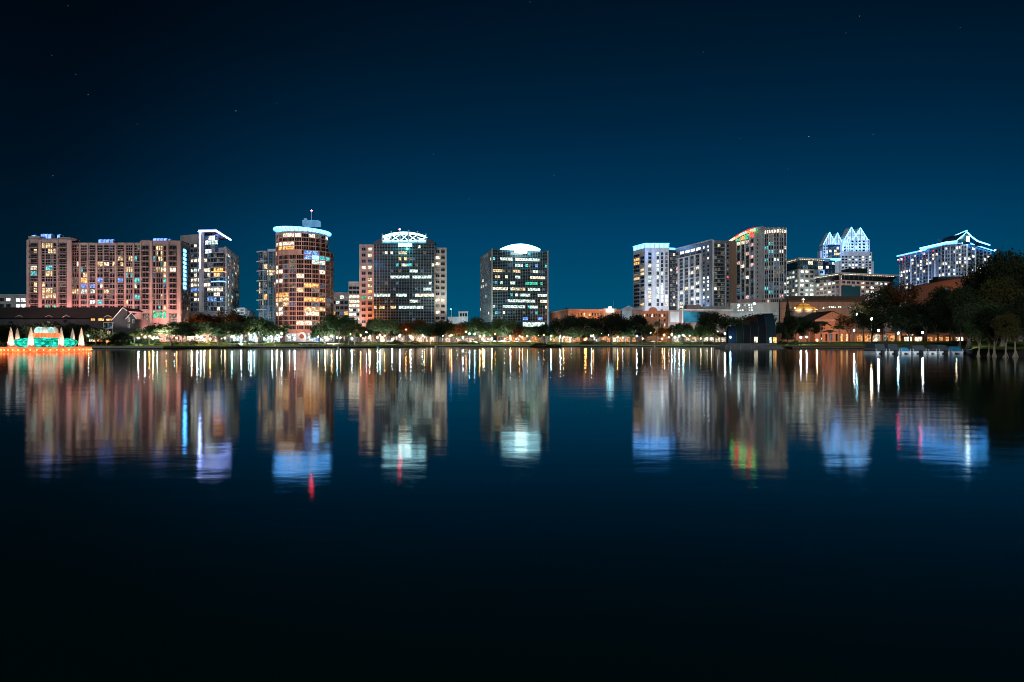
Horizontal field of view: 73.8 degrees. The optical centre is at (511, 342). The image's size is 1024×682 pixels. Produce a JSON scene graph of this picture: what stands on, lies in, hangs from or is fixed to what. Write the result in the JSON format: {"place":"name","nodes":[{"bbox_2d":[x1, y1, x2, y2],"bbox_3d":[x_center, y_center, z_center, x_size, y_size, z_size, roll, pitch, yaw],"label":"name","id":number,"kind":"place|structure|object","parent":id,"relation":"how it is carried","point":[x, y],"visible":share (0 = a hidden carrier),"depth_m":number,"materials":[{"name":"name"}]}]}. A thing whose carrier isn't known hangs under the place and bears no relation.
{"place":"outdoors","nodes":[
{"label":"outdoors","id":0,"kind":"place"},
{"bbox_2d":[0,294,25,306],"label":"office building","id":1,"kind":"structure","parent":0,"point":[12,300],"depth_m":480.00,"materials":[{"name":"concrete"}]},
{"bbox_2d":[180,229,238,341],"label":"condominium tower","id":2,"kind":"structure","parent":0,"point":[214,278],"depth_m":430.97,"materials":[{"name":"paint"}]},
{"bbox_2d":[256,249,274,322],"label":"apartment tower","id":3,"kind":"structure","parent":0,"point":[266,281],"depth_m":439.77,"materials":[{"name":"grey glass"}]},
{"bbox_2d":[334,282,358,341],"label":"building","id":4,"kind":"structure","parent":0,"point":[346,303],"depth_m":529.76,"materials":[{"name":"paint"}]},
{"bbox_2d":[359,229,446,341],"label":"office tower","id":5,"kind":"structure","parent":0,"point":[404,279],"depth_m":500.00,"materials":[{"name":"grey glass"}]},
{"bbox_2d":[362,245,444,327],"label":"window","id":6,"kind":"structure","parent":5,"relation":"in","point":[381,246],"depth_m":499.85,"materials":[{"name":"glass"}]},
{"bbox_2d":[448,311,467,335],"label":"office building","id":7,"kind":"structure","parent":0,"point":[463,316],"depth_m":560.00,"materials":[{"name":"white paint"}]},
{"bbox_2d":[0,347,1023,681],"bbox_3d":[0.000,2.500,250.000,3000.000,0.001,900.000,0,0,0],"label":"lake water","id":8,"kind":"structure","parent":0,"point":[522,515],"depth_m":9.89,"materials":[{"name":"black liquid"}]},
{"bbox_2d":[0,327,91,351],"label":"fountain","id":9,"kind":"object","parent":8,"relation":"in","point":[45,339],"visible":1,"depth_m":189.58,"materials":[{"name":"liquid"}]},
{"bbox_2d":[0,345,972,355],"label":"seawall","id":10,"kind":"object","parent":8,"relation":"in","point":[969,352],"visible":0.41,"depth_m":353.21,"materials":[{"name":"grey concrete"}]},
{"bbox_2d":[715,313,791,348],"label":"bandshell","id":11,"kind":"structure","parent":8,"relation":"on","point":[757,332],"depth_m":312.29,"materials":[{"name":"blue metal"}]},
{"bbox_2d":[863,343,886,353],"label":"pontoon boat","id":12,"kind":"object","parent":8,"relation":"on","point":[874,348],"visible":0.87,"depth_m":152.90,"materials":[{"name":"fabric"}]},
{"bbox_2d":[881,343,900,353],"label":"pontoon boat","id":13,"kind":"object","parent":8,"relation":"on","point":[891,348],"visible":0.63,"depth_m":152.59,"materials":[{"name":"fabric"}]},
{"bbox_2d":[902,345,926,353],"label":"pontoon boat","id":14,"kind":"object","parent":8,"relation":"on","point":[917,349],"visible":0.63,"depth_m":152.57,"materials":[{"name":"fabric"}]},
{"bbox_2d":[927,344,949,353],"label":"pontoon boat","id":15,"kind":"object","parent":8,"relation":"on","point":[941,349],"visible":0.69,"depth_m":152.67,"materials":[{"name":"fabric"}]},
{"bbox_2d":[958,300,1003,348],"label":"bald cypress","id":16,"kind":"object","parent":8,"relation":"on","point":[966,312],"visible":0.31,"depth_m":138.13,"materials":[{"name":"green plant"}]},
{"bbox_2d":[989,311,1022,357],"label":"bald cypress","id":17,"kind":"object","parent":8,"relation":"on","point":[1004,325],"visible":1,"depth_m":116.33,"materials":[{"name":"green plant"}]},
{"bbox_2d":[1003,293,1023,337],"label":"bald cypress","id":18,"kind":"object","parent":8,"relation":"on","point":[1020,303],"visible":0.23,"depth_m":132.24,"materials":[{"name":"green plant"}]},
{"bbox_2d":[0,341,1023,349],"bbox_3d":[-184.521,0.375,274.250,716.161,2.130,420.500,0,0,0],"label":"lawn","id":19,"kind":"structure","parent":0,"point":[985,345],"depth_m":334.45,"materials":[{"name":"green plant"}]},
{"bbox_2d":[0,323,19,341],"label":"oak tree","id":20,"kind":"object","parent":19,"relation":"on","point":[4,330],"visible":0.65,"depth_m":296.62,"materials":[{"name":"green plant"}]},
{"bbox_2d":[14,323,38,337],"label":"oak tree","id":21,"kind":"object","parent":19,"relation":"on","point":[24,330],"visible":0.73,"depth_m":297.24,"materials":[{"name":"green plant"}]},
{"bbox_2d":[83,326,107,345],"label":"oak tree","id":22,"kind":"object","parent":19,"relation":"on","point":[93,330],"visible":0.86,"depth_m":297.70,"materials":[{"name":"green plant"}]},
{"bbox_2d":[144,321,198,345],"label":"oak tree","id":23,"kind":"object","parent":19,"relation":"on","point":[166,330],"visible":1,"depth_m":297.10,"materials":[{"name":"green plant"}]},
{"bbox_2d":[183,313,223,342],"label":"oak tree","id":24,"kind":"object","parent":19,"relation":"on","point":[202,318],"visible":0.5,"depth_m":332.73,"materials":[{"name":"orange plant"}]},
{"bbox_2d":[210,309,242,342],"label":"loose crowned tree","id":25,"kind":"object","parent":19,"relation":"on","point":[228,318],"visible":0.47,"depth_m":348.24,"materials":[{"name":"orange plant"}]},
{"bbox_2d":[243,317,274,344],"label":"oak tree","id":26,"kind":"object","parent":19,"relation":"on","point":[251,324],"visible":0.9,"depth_m":348.79,"materials":[{"name":"green plant"}]},
{"bbox_2d":[255,323,291,344],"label":"oak tree","id":27,"kind":"object","parent":19,"relation":"on","point":[275,330],"visible":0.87,"depth_m":351.98,"materials":[{"name":"green plant"}]},
{"bbox_2d":[309,323,339,343],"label":"oak tree","id":28,"kind":"object","parent":19,"relation":"on","point":[321,330],"visible":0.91,"depth_m":364.73,"materials":[{"name":"green plant"}]},
{"bbox_2d":[318,313,357,344],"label":"oak tree","id":29,"kind":"object","parent":19,"relation":"on","point":[335,322],"visible":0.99,"depth_m":363.12,"materials":[{"name":"green plant"}]},
{"bbox_2d":[345,322,366,344],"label":"oak tree","id":30,"kind":"object","parent":19,"relation":"on","point":[355,328],"visible":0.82,"depth_m":374.95,"materials":[{"name":"green plant"}]},
{"bbox_2d":[370,317,399,343],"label":"oak tree","id":31,"kind":"object","parent":19,"relation":"on","point":[392,324],"visible":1,"depth_m":402.02,"materials":[{"name":"green plant"}]},
{"bbox_2d":[399,321,414,336],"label":"loose crowned tree","id":32,"kind":"object","parent":19,"relation":"on","point":[403,328],"visible":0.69,"depth_m":424.12,"materials":[{"name":"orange plant"}]},
{"bbox_2d":[413,323,434,344],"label":"oak tree","id":33,"kind":"object","parent":19,"relation":"on","point":[427,330],"visible":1,"depth_m":430.00,"materials":[{"name":"green plant"}]},
{"bbox_2d":[430,319,455,342],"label":"oak tree","id":34,"kind":"object","parent":19,"relation":"on","point":[448,325],"visible":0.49,"depth_m":451.77,"materials":[{"name":"green plant"}]},
{"bbox_2d":[446,323,466,342],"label":"oak tree","id":35,"kind":"object","parent":19,"relation":"on","point":[458,327],"visible":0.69,"depth_m":453.95,"materials":[{"name":"orange plant"}]},
{"bbox_2d":[464,316,484,340],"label":"oak tree","id":36,"kind":"object","parent":19,"relation":"on","point":[477,324],"visible":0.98,"depth_m":449.29,"materials":[{"name":"green plant"}]},
{"bbox_2d":[482,322,500,343],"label":"oak tree","id":37,"kind":"object","parent":19,"relation":"on","point":[487,329],"visible":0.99,"depth_m":447.98,"materials":[{"name":"green plant"}]},
{"bbox_2d":[491,318,518,342],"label":"oak tree","id":38,"kind":"object","parent":19,"relation":"on","point":[509,326],"visible":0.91,"depth_m":452.42,"materials":[{"name":"green plant"}]},
{"bbox_2d":[533,324,556,342],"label":"oak tree","id":39,"kind":"object","parent":19,"relation":"on","point":[542,328],"visible":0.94,"depth_m":457.50,"materials":[{"name":"green plant"}]},
{"bbox_2d":[547,317,574,343],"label":"oak tree","id":40,"kind":"object","parent":19,"relation":"on","point":[557,324],"visible":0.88,"depth_m":460.58,"materials":[{"name":"green plant"}]},
{"bbox_2d":[561,314,598,342],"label":"oak tree","id":41,"kind":"object","parent":19,"relation":"on","point":[581,321],"visible":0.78,"depth_m":459.90,"materials":[{"name":"green plant"}]},
{"bbox_2d":[582,327,604,344],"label":"oak tree","id":42,"kind":"object","parent":19,"relation":"on","point":[590,331],"visible":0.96,"depth_m":457.65,"materials":[{"name":"green plant"}]},
{"bbox_2d":[591,312,631,344],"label":"tree","id":43,"kind":"object","parent":19,"relation":"on","point":[613,323],"visible":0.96,"depth_m":454.87,"materials":[{"name":"green plant"}]},
{"bbox_2d":[621,314,648,343],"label":"oak tree","id":44,"kind":"object","parent":19,"relation":"on","point":[635,322],"visible":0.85,"depth_m":464.87,"materials":[{"name":"green plant"}]},
{"bbox_2d":[652,328,674,342],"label":"oak tree","id":45,"kind":"object","parent":19,"relation":"on","point":[660,332],"visible":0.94,"depth_m":469.86,"materials":[{"name":"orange plant"}]},
{"bbox_2d":[668,322,693,342],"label":"oak tree","id":46,"kind":"object","parent":19,"relation":"on","point":[679,327],"visible":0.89,"depth_m":463.18,"materials":[{"name":"green plant"}]},
{"bbox_2d":[692,324,709,344],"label":"oak tree","id":47,"kind":"object","parent":19,"relation":"on","point":[700,331],"visible":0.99,"depth_m":449.88,"materials":[{"name":"green plant"}]},
{"bbox_2d":[695,311,731,343],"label":"tree","id":48,"kind":"object","parent":19,"relation":"on","point":[707,319],"visible":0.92,"depth_m":451.21,"materials":[{"name":"green plant"}]},
{"bbox_2d":[780,299,794,341],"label":"conical cypress","id":49,"kind":"object","parent":19,"relation":"on","point":[787,336],"visible":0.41,"depth_m":344.02,"materials":[{"name":"green plant"}]},
{"bbox_2d":[782,315,808,341],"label":"tree","id":50,"kind":"object","parent":19,"relation":"on","point":[791,322],"visible":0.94,"depth_m":336.55,"materials":[{"name":"green plant"}]},
{"bbox_2d":[793,320,824,342],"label":"oak tree","id":51,"kind":"object","parent":19,"relation":"on","point":[803,330],"visible":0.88,"depth_m":336.92,"materials":[{"name":"green plant"}]},
{"bbox_2d":[853,309,885,335],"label":"tree","id":52,"kind":"object","parent":19,"relation":"on","point":[862,318],"visible":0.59,"depth_m":307.87,"materials":[{"name":"green plant"}]},
{"bbox_2d":[917,305,953,341],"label":"tree","id":53,"kind":"object","parent":19,"relation":"on","point":[931,317],"visible":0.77,"depth_m":193.17,"materials":[{"name":"green plant"}]},
{"bbox_2d":[942,308,964,348],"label":"bald cypress","id":54,"kind":"object","parent":19,"relation":"on","point":[949,324],"visible":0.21,"depth_m":168.12,"materials":[{"name":"green plant"}]},
{"bbox_2d":[976,276,1023,346],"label":"bald cypress","id":55,"kind":"object","parent":19,"relation":"on","point":[1000,293],"visible":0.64,"depth_m":139.56,"materials":[{"name":"green plant"}]},
{"bbox_2d":[993,257,1023,340],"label":"bald cypress","id":56,"kind":"object","parent":19,"relation":"on","point":[1016,272],"visible":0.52,"depth_m":149.27,"materials":[{"name":"green plant"}]},
{"bbox_2d":[0,0,1023,335],"label":"sky","id":57,"kind":"structure","parent":0,"point":[584,133],"materials":[{"name":"blue"}]},
{"bbox_2d":[480,244,547,340],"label":"office tower","id":58,"kind":"structure","parent":0,"point":[513,281],"depth_m":526.49,"materials":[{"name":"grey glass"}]},
{"bbox_2d":[480,251,546,320],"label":"window","id":59,"kind":"structure","parent":58,"relation":"in","point":[499,252],"depth_m":526.15,"materials":[{"name":"black glass"}]},
{"bbox_2d":[549,307,620,332],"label":"civic hall","id":60,"kind":"structure","parent":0,"point":[585,313],"depth_m":494.57,"materials":[{"name":"orange brick"}]},
{"bbox_2d":[632,307,667,341],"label":"brick building","id":61,"kind":"structure","parent":0,"point":[652,315],"depth_m":501.60,"materials":[{"name":"brick"}]},
{"bbox_2d":[633,243,675,310],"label":"condominium tower","id":62,"kind":"structure","parent":0,"point":[654,275],"depth_m":600.00,"materials":[{"name":"white paint"}]},
{"bbox_2d":[634,253,674,305],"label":"window","id":63,"kind":"structure","parent":62,"relation":"in","point":[666,261],"depth_m":604.56,"materials":[{"name":"grey glass"}]},
{"bbox_2d":[668,305,732,341],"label":"retail building","id":64,"kind":"structure","parent":0,"point":[687,314],"depth_m":496.18,"materials":[{"name":"grey concrete"}]},
{"bbox_2d":[675,239,735,309],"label":"condominium tower","id":65,"kind":"structure","parent":0,"point":[705,273],"depth_m":554.12,"materials":[{"name":"grey concrete"}]},
{"bbox_2d":[676,244,728,304],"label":"window","id":66,"kind":"structure","parent":65,"relation":"in","point":[715,245],"depth_m":556.54,"materials":[{"name":"black glass"}]},
{"bbox_2d":[730,298,783,324],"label":"podium building","id":67,"kind":"structure","parent":0,"point":[743,307],"depth_m":495.45,"materials":[{"name":"concrete"}]},
{"bbox_2d":[729,226,786,299],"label":"condominium tower","id":68,"kind":"structure","parent":0,"point":[761,263],"depth_m":560.94,"materials":[{"name":"grey concrete"}]},
{"bbox_2d":[737,233,785,299],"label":"window","id":69,"kind":"structure","parent":68,"relation":"in","point":[738,247],"depth_m":561.31,"materials":[{"name":"black glass"}]},
{"bbox_2d":[780,296,870,341],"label":"theatre building","id":70,"kind":"structure","parent":0,"point":[839,304],"depth_m":470.00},
{"bbox_2d":[854,332,913,341],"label":"shop front","id":71,"kind":"object","parent":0,"point":[887,336],"visible":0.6,"depth_m":344.87,"materials":[{"name":"orange brick"}]},
{"bbox_2d":[897,230,993,331],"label":"condominium tower","id":72,"kind":"structure","parent":0,"point":[951,257],"depth_m":663.05,"materials":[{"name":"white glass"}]},
{"bbox_2d":[901,246,989,287],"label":"window","id":73,"kind":"structure","parent":72,"relation":"in","point":[964,247],"depth_m":671.48,"materials":[{"name":"black glass"}]},
{"bbox_2d":[968,348,1023,356],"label":"earth bank","id":74,"kind":"structure","parent":0,"point":[1001,353],"depth_m":125.63,"materials":[{"name":"black soil"}]},
{"bbox_2d":[945,285,989,350],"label":"bald cypress","id":75,"kind":"object","parent":74,"relation":"on","point":[957,297],"visible":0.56,"depth_m":159.80,"materials":[{"name":"green plant"}]},
{"bbox_2d":[963,314,989,356],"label":"bald cypress","id":76,"kind":"object","parent":74,"relation":"on","point":[968,329],"visible":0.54,"depth_m":124.80,"materials":[{"name":"green plant"}]},
{"bbox_2d":[970,305,1017,356],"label":"bald cypress","id":77,"kind":"object","parent":74,"relation":"on","point":[986,316],"visible":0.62,"depth_m":122.01,"materials":[{"name":"green plant"}]},
{"bbox_2d":[998,305,1023,356],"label":"bald cypress","id":78,"kind":"object","parent":74,"relation":"on","point":[1019,312],"visible":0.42,"depth_m":118.08,"materials":[{"name":"green plant"}]},
{"bbox_3d":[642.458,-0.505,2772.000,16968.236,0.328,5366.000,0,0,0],"label":"ground","id":79,"kind":"structure","parent":0,"visible":0},
{"bbox_2d":[0,307,147,341],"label":"townhouse row","id":80,"kind":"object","parent":79,"relation":"on","point":[115,319],"visible":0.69,"depth_m":315.00,"materials":[{"name":"concrete"}]},
{"bbox_2d":[26,234,190,341],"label":"condominium tower","id":81,"kind":"structure","parent":79,"relation":"on","point":[151,279],"depth_m":335.87,"materials":[{"name":"paint"}]},
{"bbox_2d":[233,331,279,341],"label":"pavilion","id":82,"kind":"structure","parent":79,"relation":"on","point":[253,338],"depth_m":371.87,"materials":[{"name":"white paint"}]},
{"bbox_2d":[273,210,333,341],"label":"apartment tower","id":83,"kind":"structure","parent":79,"relation":"on","point":[304,280],"depth_m":401.73,"materials":[{"name":"brown concrete"}]},
{"bbox_2d":[361,334,435,341],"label":"shop front","id":84,"kind":"object","parent":79,"relation":"on","point":[403,338],"visible":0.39,"depth_m":467.87,"materials":[{"name":"white stone"}]},
{"bbox_2d":[444,336,492,341],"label":"shop front","id":85,"kind":"object","parent":79,"relation":"on","point":[448,338],"visible":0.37,"depth_m":497.87,"materials":[{"name":"white stone"}]},
{"bbox_2d":[497,335,543,341],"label":"shop front","id":86,"kind":"object","parent":79,"relation":"on","point":[523,339],"visible":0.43,"depth_m":489.87,"materials":[{"name":"orange brick"}]},
{"bbox_2d":[545,336,636,341],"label":"shop front","id":87,"kind":"object","parent":79,"relation":"on","point":[577,339],"visible":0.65,"depth_m":479.87,"materials":[{"name":"paint"}]},
{"bbox_2d":[673,336,725,341],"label":"shop front","id":88,"kind":"object","parent":79,"relation":"on","point":[697,338],"visible":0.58,"depth_m":481.87,"materials":[{"name":"paint"}]},
{"bbox_2d":[787,258,840,295],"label":"office building","id":89,"kind":"structure","parent":79,"relation":"on","point":[801,272],"depth_m":595.29,"materials":[{"name":"concrete"}]},
{"bbox_2d":[776,298,852,341],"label":"church","id":90,"kind":"structure","parent":79,"relation":"on","point":[807,310],"depth_m":380.00,"materials":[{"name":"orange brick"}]},
{"bbox_2d":[817,227,873,273],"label":"office tower","id":91,"kind":"structure","parent":79,"relation":"on","point":[850,247],"depth_m":802.77,"materials":[{"name":"white paint"}]},
{"bbox_2d":[834,313,861,341],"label":"loose crowned tree","id":92,"kind":"object","parent":79,"relation":"on","point":[847,321],"visible":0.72,"depth_m":344.57,"materials":[{"name":"orange plant"}]},
{"bbox_2d":[813,268,898,331],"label":"office building","id":93,"kind":"structure","parent":79,"relation":"on","point":[854,282],"depth_m":566.15,"materials":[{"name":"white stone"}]},
{"bbox_2d":[848,299,877,341],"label":"loose crowned tree","id":94,"kind":"object","parent":79,"relation":"on","point":[865,311],"visible":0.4,"depth_m":333.18,"materials":[{"name":"green plant"}]},
{"bbox_2d":[862,281,900,340],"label":"loose crowned tree","id":95,"kind":"object","parent":79,"relation":"on","point":[879,301],"visible":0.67,"depth_m":325.86,"materials":[{"name":"green plant"}]},
{"bbox_2d":[867,304,921,340],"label":"tree","id":96,"kind":"object","parent":79,"relation":"on","point":[895,320],"visible":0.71,"depth_m":248.33,"materials":[{"name":"green plant"}]},
{"bbox_2d":[881,278,922,334],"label":"loose crowned tree","id":97,"kind":"object","parent":79,"relation":"on","point":[903,297],"visible":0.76,"depth_m":321.33,"materials":[{"name":"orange plant"}]},
{"bbox_2d":[897,298,947,340],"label":"tree","id":98,"kind":"object","parent":79,"relation":"on","point":[915,310],"visible":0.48,"depth_m":213.43,"materials":[{"name":"green plant"}]},
{"bbox_2d":[901,335,976,340],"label":"shop front","id":99,"kind":"object","parent":79,"relation":"on","point":[929,338],"visible":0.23,"depth_m":274.87,"materials":[{"name":"orange brick"}]},
{"bbox_2d":[910,276,972,334],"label":"brick building","id":100,"kind":"structure","parent":79,"relation":"on","point":[929,287],"depth_m":459.44,"materials":[{"name":"brown brick"}]},
{"bbox_2d":[925,285,960,340],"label":"tree","id":101,"kind":"object","parent":79,"relation":"on","point":[941,294],"visible":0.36,"depth_m":210.72,"materials":[{"name":"green plant"}]},
{"bbox_2d":[955,260,988,338],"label":"bald cypress","id":102,"kind":"object","parent":79,"relation":"on","point":[978,275],"visible":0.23,"depth_m":172.09,"materials":[{"name":"green plant"}]},
{"bbox_2d":[978,247,1023,340],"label":"bald cypress","id":103,"kind":"object","parent":79,"relation":"on","point":[997,258],"visible":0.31,"depth_m":163.35,"materials":[{"name":"green plant"}]},
{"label":"lake promenade","id":104,"kind":"structure","parent":0,"visible":0},
{"bbox_2d":[58,324,83,337],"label":"oak tree","id":105,"kind":"object","parent":104,"relation":"on","point":[65,330],"visible":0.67,"depth_m":297.24,"materials":[{"name":"green plant"}]},
{"bbox_2d":[193,320,246,345],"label":"oak tree","id":106,"kind":"object","parent":104,"relation":"on","point":[218,329],"visible":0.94,"depth_m":321.42,"materials":[{"name":"green plant"}]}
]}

